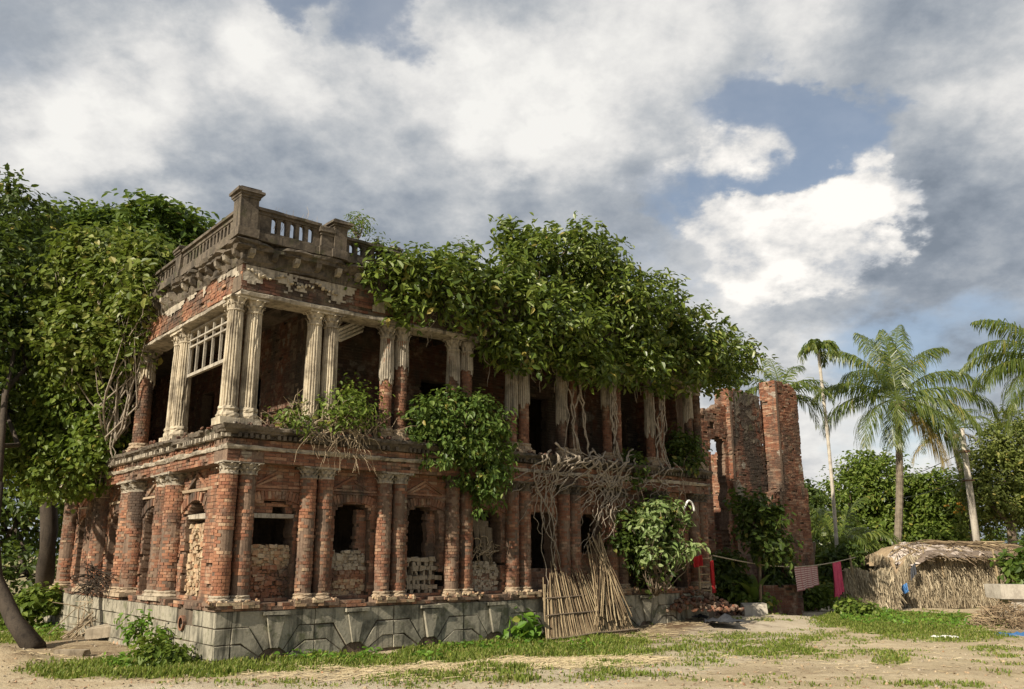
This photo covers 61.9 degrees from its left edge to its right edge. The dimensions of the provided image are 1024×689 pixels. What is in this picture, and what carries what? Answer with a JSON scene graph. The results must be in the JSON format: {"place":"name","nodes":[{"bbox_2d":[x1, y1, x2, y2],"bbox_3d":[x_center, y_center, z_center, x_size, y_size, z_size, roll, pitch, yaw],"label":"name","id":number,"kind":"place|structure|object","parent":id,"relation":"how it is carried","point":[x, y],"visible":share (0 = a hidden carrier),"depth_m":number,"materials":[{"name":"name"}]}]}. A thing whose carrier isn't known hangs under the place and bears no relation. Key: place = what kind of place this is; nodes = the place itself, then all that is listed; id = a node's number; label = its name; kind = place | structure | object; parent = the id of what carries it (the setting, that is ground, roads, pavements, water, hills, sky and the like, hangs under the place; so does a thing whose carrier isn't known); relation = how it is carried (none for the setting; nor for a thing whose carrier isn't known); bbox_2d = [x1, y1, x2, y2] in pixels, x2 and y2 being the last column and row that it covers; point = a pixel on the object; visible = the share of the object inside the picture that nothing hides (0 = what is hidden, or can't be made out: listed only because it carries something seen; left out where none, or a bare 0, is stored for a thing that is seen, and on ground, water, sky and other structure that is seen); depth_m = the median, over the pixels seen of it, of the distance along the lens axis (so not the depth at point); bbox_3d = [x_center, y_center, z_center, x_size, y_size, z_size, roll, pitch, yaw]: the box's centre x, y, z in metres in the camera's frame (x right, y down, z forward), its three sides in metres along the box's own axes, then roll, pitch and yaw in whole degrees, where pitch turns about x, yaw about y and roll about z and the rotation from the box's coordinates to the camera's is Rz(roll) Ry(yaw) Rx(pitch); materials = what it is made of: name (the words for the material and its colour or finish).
{"place":"outdoors","nodes":[
{"label":"outdoors","id":0,"kind":"place"},
{"bbox_2d":[0,557,1023,688],"bbox_3d":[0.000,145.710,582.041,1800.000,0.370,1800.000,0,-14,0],"label":"ground","id":1,"kind":"structure","parent":0,"point":[809,673],"depth_m":14.55,"materials":[{"name":"beige sand"}]},
{"bbox_2d":[0,455,65,594],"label":"tree","id":2,"kind":"object","parent":1,"relation":"on","point":[15,545],"visible":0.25,"depth_m":37.63,"materials":[{"name":"green plant"}]},
{"bbox_2d":[0,581,67,626],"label":"bank weeds","id":3,"kind":"object","parent":1,"relation":"on","point":[36,603],"visible":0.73,"depth_m":22.71,"materials":[{"name":"green plant"}]},
{"bbox_2d":[0,163,84,648],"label":"leaning tree","id":4,"kind":"object","parent":1,"relation":"on","point":[16,234],"visible":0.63,"depth_m":22.09,"materials":[{"name":"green plant"}]},
{"bbox_2d":[0,217,104,591],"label":"dark trunk tree","id":5,"kind":"object","parent":1,"relation":"on","point":[45,565],"visible":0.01,"depth_m":25.74,"materials":[{"name":"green plant"}]},
{"bbox_2d":[53,649,90,655],"bbox_3d":[-8.557,6.023,16.634,0.615,0.159,0.364,0,-14,0],"label":"stone slab","id":6,"kind":"object","parent":1,"relation":"on","point":[76,652],"depth_m":16.48,"materials":[{"name":"grey stone"}]},
{"bbox_2d":[48,588,99,638],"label":"dry fronds","id":7,"kind":"object","parent":1,"relation":"on","point":[81,625],"visible":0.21,"depth_m":20.53,"materials":[{"name":"brown plant"}]},
{"bbox_2d":[84,624,110,639],"bbox_3d":[-9.175,6.538,19.621,1.129,0.414,0.466,4,-14,-15],"label":"stone slab","id":8,"kind":"object","parent":1,"relation":"on","point":[97,631],"depth_m":19.36,"materials":[{"name":"grey stone"}]},
{"bbox_2d":[19,188,224,257],"bbox_3d":[-15.338,1.578,31.642,8.735,16.017,5.325,0,-14,0],"label":"bushy tree","id":9,"kind":"object","parent":1,"relation":"on","point":[165,217],"visible":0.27,"depth_m":31.89,"materials":[{"name":"green plant"}]},
{"bbox_2d":[113,609,173,648],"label":"tall weed","id":10,"kind":"object","parent":1,"relation":"on","point":[141,624],"visible":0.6,"depth_m":16.35,"materials":[{"name":"green plant"}]},
{"bbox_2d":[121,628,201,667],"bbox_3d":[-6.134,5.498,15.025,1.383,0.989,1.120,0,-14,0],"label":"weed bush","id":11,"kind":"object","parent":1,"relation":"on","point":[165,651],"visible":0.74,"depth_m":14.91,"materials":[{"name":"green plant"}]},
{"bbox_2d":[44,185,715,661],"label":"ruined mansion","id":12,"kind":"structure","parent":1,"relation":"on","point":[214,523],"depth_m":18.39,"materials":[{"name":"red brick"}]},
{"bbox_2d":[3,356,134,513],"bbox_3d":[-11.286,2.162,21.945,4.376,4.291,2.306,-7,-16,27],"label":"wall creeper","id":13,"kind":"object","parent":12,"relation":"attached to","point":[79,450],"depth_m":21.43,"materials":[{"name":"green plant"}]},
{"bbox_2d":[67,558,116,601],"bbox_3d":[-9.818,5.607,20.107,1.001,1.128,2.642,13,-19,-42],"label":"brushwood","id":14,"kind":"object","parent":12,"relation":"on","point":[92,580],"visible":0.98,"depth_m":20.11,"materials":[{"name":"brown plant"}]},
{"bbox_2d":[6,220,188,451],"bbox_3d":[-10.228,-0.430,21.760,5.870,6.320,3.296,-7,-15,25],"label":"climbing tree","id":15,"kind":"object","parent":12,"relation":"attached to","point":[114,281],"visible":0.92,"depth_m":21.05,"materials":[{"name":"green plant"}]},
{"bbox_2d":[93,394,118,483],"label":"hanging roots","id":16,"kind":"object","parent":12,"relation":"hanging from","point":[114,425],"visible":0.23,"depth_m":20.91,"materials":[{"name":"brown plant"}]},
{"bbox_2d":[273,208,312,231],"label":"dry grass tuft","id":17,"kind":"object","parent":12,"relation":"on","point":[290,225],"visible":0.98,"depth_m":17.20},
{"bbox_2d":[250,369,411,472],"bbox_3d":[-3.544,1.538,17.311,3.480,2.223,1.743,5,-15,-19],"label":"ledge shrub","id":18,"kind":"object","parent":12,"relation":"on","point":[344,412],"visible":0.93,"depth_m":17.04,"materials":[{"name":"green plant"}]},
{"bbox_2d":[339,209,377,239],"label":"roof sapling","id":19,"kind":"object","parent":12,"relation":"on","point":[355,232],"visible":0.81,"depth_m":18.86,"materials":[{"name":"green plant"}]},
{"bbox_2d":[365,229,390,246],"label":"roof weed","id":20,"kind":"object","parent":12,"relation":"on","point":[377,241],"visible":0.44,"depth_m":19.13,"materials":[{"name":"green plant"}]},
{"bbox_2d":[397,384,522,521],"bbox_3d":[-1.177,2.405,18.970,3.031,2.993,1.942,5,-15,-18],"label":"hanging bush","id":21,"kind":"object","parent":12,"relation":"hanging from","point":[441,425],"visible":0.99,"depth_m":18.76,"materials":[{"name":"green plant"}]},
{"bbox_2d":[447,235,473,257],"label":"roof sapling","id":22,"kind":"object","parent":12,"relation":"on","point":[465,245],"visible":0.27,"depth_m":20.72,"materials":[{"name":"green plant"}]},
{"bbox_2d":[344,210,778,580],"bbox_3d":[2.114,1.204,22.020,14.828,9.758,3.899,10,-17,-35],"label":"fig tree","id":23,"kind":"object","parent":12,"relation":"on","point":[591,286],"visible":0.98,"depth_m":21.42,"materials":[{"name":"green plant"}]},
{"bbox_2d":[600,422,713,598],"bbox_3d":[3.998,4.339,22.857,4.000,4.827,1.789,12,-18,-40],"label":"creeper clump","id":24,"kind":"object","parent":12,"relation":"attached to","point":[630,542],"visible":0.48,"depth_m":22.33,"materials":[{"name":"green plant"}]},
{"bbox_2d":[684,500,694,510],"bbox_3d":[4.793,4.365,23.127,0.498,0.318,0.059,11,-18,-39],"label":"white hook","id":25,"kind":"object","parent":12,"relation":"attached to","point":[691,502],"visible":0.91,"depth_m":23.18,"materials":[{"name":"plastic"}]},
{"bbox_2d":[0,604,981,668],"bbox_3d":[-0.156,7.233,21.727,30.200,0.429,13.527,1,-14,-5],"label":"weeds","id":26,"kind":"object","parent":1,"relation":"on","point":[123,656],"visible":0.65,"depth_m":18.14,"materials":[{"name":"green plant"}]},
{"bbox_2d":[1,613,1023,688],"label":"pebbles","id":27,"kind":"object","parent":1,"relation":"on","point":[649,678],"visible":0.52,"depth_m":13.75,"materials":[{"name":"stone"}]},
{"bbox_2d":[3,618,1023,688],"bbox_3d":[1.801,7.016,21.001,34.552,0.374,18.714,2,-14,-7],"label":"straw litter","id":28,"kind":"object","parent":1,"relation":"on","point":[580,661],"visible":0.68,"depth_m":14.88,"materials":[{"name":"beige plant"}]},
{"bbox_2d":[501,607,544,640],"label":"leaf plant","id":29,"kind":"object","parent":1,"relation":"on","point":[524,629],"visible":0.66,"depth_m":19.01,"materials":[{"name":"green plant"}]},
{"bbox_2d":[529,635,621,643],"bbox_3d":[1.475,6.674,19.252,2.837,0.101,0.084,11,-18,-38],"label":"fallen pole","id":30,"kind":"object","parent":1,"relation":"on","point":[576,639],"visible":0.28,"depth_m":19.15,"materials":[{"name":"brown wood"}]},
{"bbox_2d":[543,532,638,640],"bbox_3d":[1.718,5.714,20.412,2.982,2.449,0.738,11,-18,-38],"label":"reed screen","id":31,"kind":"object","parent":1,"relation":"on","point":[604,597],"visible":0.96,"depth_m":20.26,"materials":[{"name":"beige plant"}]},
{"bbox_2d":[626,495,710,595],"bbox_3d":[3.887,5.137,21.842,2.422,2.545,1.280,8,-16,-30],"label":"pale leaved bush","id":32,"kind":"object","parent":1,"relation":"on","point":[656,525],"visible":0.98,"depth_m":21.71,"materials":[{"name":"green plant"}]},
{"bbox_2d":[692,614,708,618],"bbox_3d":[5.073,7.382,23.189,0.540,0.143,0.400,0,-14,0],"label":"black sheet","id":33,"kind":"object","parent":1,"relation":"on","point":[701,615],"visible":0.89,"depth_m":23.06,"materials":[{"name":"plastic"}]},
{"bbox_2d":[666,586,743,615],"bbox_3d":[4.968,7.545,24.946,4.041,1.090,5.443,-6,-15,24],"label":"brick rubble","id":34,"kind":"object","parent":1,"relation":"on","point":[709,602],"visible":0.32,"depth_m":22.69,"materials":[{"name":"brown brick"}]},
{"bbox_2d":[697,555,711,594],"bbox_3d":[5.278,6.297,23.288,0.630,1.059,0.209,8,-16,-31],"label":"cane rack","id":35,"kind":"object","parent":34,"relation":"on","point":[699,574],"visible":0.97,"depth_m":23.20,"materials":[{"name":"wood"}]},
{"bbox_2d":[693,555,702,567],"bbox_3d":[5.062,5.899,23.217,0.360,0.356,0.194,5,-15,-20],"label":"red cloth","id":36,"kind":"object","parent":35,"relation":"hanging from","point":[698,561],"visible":0.94,"depth_m":23.20,"materials":[{"name":"red fabric"}]},
{"bbox_2d":[710,560,715,592],"bbox_3d":[5.478,6.337,23.305,0.143,0.875,0.154,0,-14,0],"label":"red cloth","id":37,"kind":"object","parent":35,"relation":"hanging from","point":[712,577],"visible":0.99,"depth_m":23.29,"materials":[{"name":"red fabric"}]},
{"bbox_2d":[702,613,744,622],"bbox_3d":[5.472,7.120,22.227,0.932,0.249,0.900,0,-14,0],"label":"black sheet","id":38,"kind":"object","parent":1,"relation":"on","point":[725,618],"visible":1,"depth_m":22.01,"materials":[{"name":"plastic"}]},
{"bbox_2d":[709,545,753,602],"bbox_3d":[6.850,7.381,27.017,2.056,1.992,1.940,0,-14,0],"label":"undergrowth bush","id":39,"kind":"object","parent":1,"relation":"on","point":[729,575],"visible":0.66,"depth_m":26.61,"materials":[{"name":"green plant"}]},
{"bbox_2d":[714,580,781,612],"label":"undergrowth bush","id":40,"kind":"object","parent":1,"relation":"on","point":[743,597],"visible":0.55,"depth_m":26.12,"materials":[{"name":"green plant"}]},
{"bbox_2d":[736,574,770,602],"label":"broad leaf plant","id":41,"kind":"object","parent":1,"relation":"on","point":[751,589],"visible":0.82,"depth_m":25.99,"materials":[{"name":"green plant"}]},
{"bbox_2d":[740,602,767,615],"bbox_3d":[7.239,7.994,25.473,0.717,0.541,0.573,0,-14,0],"label":"stone block","id":42,"kind":"object","parent":1,"relation":"on","point":[756,609],"depth_m":25.25,"materials":[{"name":"stone"}]},
{"bbox_2d":[700,380,817,609],"bbox_3d":[7.948,5.383,30.618,5.627,8.248,2.615,11,-18,-39],"label":"brick ruin","id":43,"kind":"object","parent":1,"relation":"on","point":[743,428],"visible":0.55,"depth_m":30.60,"materials":[{"name":"red brick"}]},
{"bbox_2d":[722,487,803,600],"bbox_3d":[7.739,6.337,26.203,2.260,3.877,2.124,-6,-15,22],"label":"slender sapling","id":44,"kind":"object","parent":1,"relation":"on","point":[765,545],"visible":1,"depth_m":26.08,"materials":[{"name":"green plant"}]},
{"bbox_2d":[730,358,835,429],"bbox_3d":[11.508,5.365,35.744,4.398,10.577,3.203,-3,-14,11],"label":"coconut palm","id":45,"kind":"object","parent":1,"relation":"on","point":[796,386],"visible":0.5,"depth_m":36.70,"materials":[{"name":"green plant"}]},
{"bbox_2d":[762,585,804,615],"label":"wall","id":46,"kind":"structure","parent":1,"relation":"on","point":[790,597],"depth_m":27.76,"materials":[{"name":"brick"}]},
{"bbox_2d":[761,557,812,606],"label":"undergrowth bush","id":47,"kind":"object","parent":1,"relation":"on","point":[775,578],"visible":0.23,"depth_m":29.34,"materials":[{"name":"green plant"}]},
{"bbox_2d":[797,338,842,599],"bbox_3d":[13.264,5.151,35.823,1.930,11.000,1.860,0,-14,0],"label":"areca palm","id":48,"kind":"object","parent":1,"relation":"on","point":[817,346],"visible":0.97,"depth_m":36.43,"materials":[{"name":"plant"}]},
{"bbox_2d":[802,580,849,610],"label":"undergrowth bush","id":49,"kind":"object","parent":1,"relation":"on","point":[820,596],"visible":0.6,"depth_m":29.50,"materials":[{"name":"green plant"}]},
{"bbox_2d":[810,509,863,543],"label":"young palm","id":50,"kind":"object","parent":1,"relation":"on","point":[841,513],"visible":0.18,"depth_m":39.10,"materials":[{"name":"green plant"}]},
{"bbox_2d":[815,539,867,601],"bbox_3d":[13.000,8.998,33.817,2.354,2.513,2.152,0,-14,0],"label":"undergrowth bush","id":51,"kind":"object","parent":1,"relation":"on","point":[845,550],"visible":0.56,"depth_m":33.56,"materials":[{"name":"green plant"}]},
{"bbox_2d":[804,478,885,572],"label":"shade tree","id":52,"kind":"object","parent":1,"relation":"on","point":[817,500],"visible":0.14,"depth_m":43.95,"materials":[{"name":"green plant"}]},
{"bbox_2d":[808,495,902,595],"bbox_3d":[13.767,8.450,35.909,5.416,4.629,4.270,-4,-14,14],"label":"young palm","id":53,"kind":"object","parent":1,"relation":"on","point":[860,537],"visible":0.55,"depth_m":36.18,"materials":[{"name":"green plant"}]},
{"bbox_2d":[830,596,887,616],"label":"weed bush","id":54,"kind":"object","parent":1,"relation":"on","point":[853,605],"visible":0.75,"depth_m":27.05,"materials":[{"name":"green plant"}]},
{"bbox_2d":[815,447,929,552],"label":"bushy tree","id":55,"kind":"object","parent":1,"relation":"on","point":[863,477],"visible":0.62,"depth_m":49.74,"materials":[{"name":"green plant"}]},
{"bbox_2d":[842,555,906,609],"bbox_3d":[12.617,8.399,30.015,2.314,1.905,0.375,0,-14,0],"label":"straw fence","id":56,"kind":"object","parent":1,"relation":"on","point":[881,587],"visible":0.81,"depth_m":29.93,"materials":[{"name":"beige wicker"}]},
{"bbox_2d":[713,555,855,566],"bbox_3d":[9.024,6.987,27.527,8.629,0.383,0.030,12,-18,-41],"label":"clothesline","id":57,"kind":"object","parent":56,"relation":"attached to","point":[786,566],"visible":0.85,"depth_m":27.62,"materials":[{"name":"fabric"}]},
{"bbox_2d":[794,566,818,591],"bbox_3d":[9.659,7.666,27.960,1.526,0.841,0.098,12,-18,-41],"label":"striped cloth","id":58,"kind":"object","parent":57,"relation":"hanging from","point":[806,577],"visible":1,"depth_m":27.97,"materials":[{"name":"pink fabric"}]},
{"bbox_2d":[832,561,844,597],"bbox_3d":[11.177,8.070,29.278,0.614,1.253,0.147,12,-18,-39],"label":"pink scarf","id":59,"kind":"object","parent":57,"relation":"hanging from","point":[838,581],"visible":0.99,"depth_m":29.26,"materials":[{"name":"fabric"}]},
{"bbox_2d":[810,324,1002,568],"bbox_3d":[17.573,4.831,37.965,7.736,12.739,5.594,6,-15,-24],"label":"coconut palm","id":60,"kind":"object","parent":1,"relation":"on","point":[900,404],"visible":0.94,"depth_m":38.04,"materials":[{"name":"green plant"}]},
{"bbox_2d":[839,428,980,540],"bbox_3d":[21.764,10.079,48.923,0.403,7.717,20.234,-1,-14,3],"label":"utility pole","id":61,"kind":"object","parent":1,"relation":"on","point":[968,480],"visible":0.52,"depth_m":39.48,"materials":[{"name":"wood"}]},
{"bbox_2d":[858,539,1021,608],"bbox_3d":[17.559,8.917,33.386,8.456,2.517,4.494,3,-14,-13],"label":"thatched hut","id":62,"kind":"object","parent":1,"relation":"on","point":[953,574],"visible":0.77,"depth_m":31.69,"materials":[{"name":"plant"}]},
{"bbox_2d":[900,583,908,593],"bbox_3d":[14.009,8.702,30.446,0.254,0.373,0.206,5,-15,-19],"label":"blue rag","id":63,"kind":"object","parent":62,"relation":"hanging from","point":[904,588],"visible":0.92,"depth_m":30.43,"materials":[{"name":"fabric"}]},
{"bbox_2d":[911,563,916,580],"bbox_3d":[14.555,8.228,30.930,0.260,0.651,0.085,0,-14,0],"label":"grey rag","id":64,"kind":"object","parent":62,"relation":"hanging from","point":[913,570],"visible":1,"depth_m":30.93,"materials":[{"name":"black fabric"}]},
{"bbox_2d":[992,550,1000,583],"bbox_3d":[17.387,8.117,30.596,0.075,1.490,0.383,-3,-14,11],"label":"prop pole","id":65,"kind":"object","parent":62,"relation":"attached to","point":[996,567],"visible":0.65,"depth_m":30.63,"materials":[{"name":"beige wood"}]},
{"bbox_2d":[902,463,994,544],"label":"bushy tree","id":66,"kind":"object","parent":1,"relation":"on","point":[939,524],"visible":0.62,"depth_m":48.30,"materials":[{"name":"green plant"}]},
{"bbox_2d":[903,397,1008,540],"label":"coconut palm","id":67,"kind":"object","parent":1,"relation":"on","point":[956,421],"visible":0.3,"depth_m":45.81,"materials":[{"name":"green plant"}]},
{"bbox_2d":[947,404,1023,557],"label":"spreading tree","id":68,"kind":"object","parent":1,"relation":"on","point":[996,488],"visible":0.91,"depth_m":43.52,"materials":[{"name":"green plant"}]},
{"bbox_2d":[944,502,964,512],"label":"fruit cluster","id":69,"kind":"object","parent":68,"relation":"hanging from","point":[959,503],"visible":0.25,"depth_m":46.29,"materials":[{"name":"orange food"}]},
{"bbox_2d":[959,599,1023,629],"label":"brushwood heap","id":70,"kind":"object","parent":1,"relation":"on","point":[1008,618],"visible":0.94,"depth_m":23.09,"materials":[{"name":"brown wood"}]},
{"bbox_2d":[959,318,1023,438],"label":"coconut palm","id":71,"kind":"object","parent":1,"relation":"on","point":[1013,365],"visible":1,"depth_m":35.00,"materials":[{"name":"green plant"}]},
{"bbox_2d":[980,526,1023,559],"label":"distant thicket","id":72,"kind":"object","parent":1,"relation":"on","point":[1005,536],"visible":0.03,"depth_m":58.60,"materials":[{"name":"green plant"}]},
{"bbox_2d":[984,584,1023,618],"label":"concrete bench","id":73,"kind":"object","parent":1,"relation":"on","point":[1012,593],"visible":0.7,"depth_m":26.00,"materials":[{"name":"grey concrete"}]},
{"bbox_2d":[987,540,1023,583],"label":"bush","id":74,"kind":"object","parent":1,"relation":"on","point":[1012,571],"visible":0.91,"depth_m":30.03,"materials":[{"name":"green plant"}]},
{"bbox_2d":[998,631,1023,635],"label":"blue tarpaulin","id":75,"kind":"object","parent":1,"relation":"on","point":[1017,633],"visible":0.65,"depth_m":20.70,"materials":[{"name":"plastic"}]},
{"bbox_2d":[0,607,1023,688],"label":"grass","id":76,"kind":"structure","parent":0,"point":[614,644],"depth_m":16.10,"materials":[{"name":"green plant"}]},
{"bbox_2d":[0,0,1023,556],"label":"sky","id":77,"kind":"structure","parent":0,"point":[833,170],"materials":[{"name":"white"}]}
]}

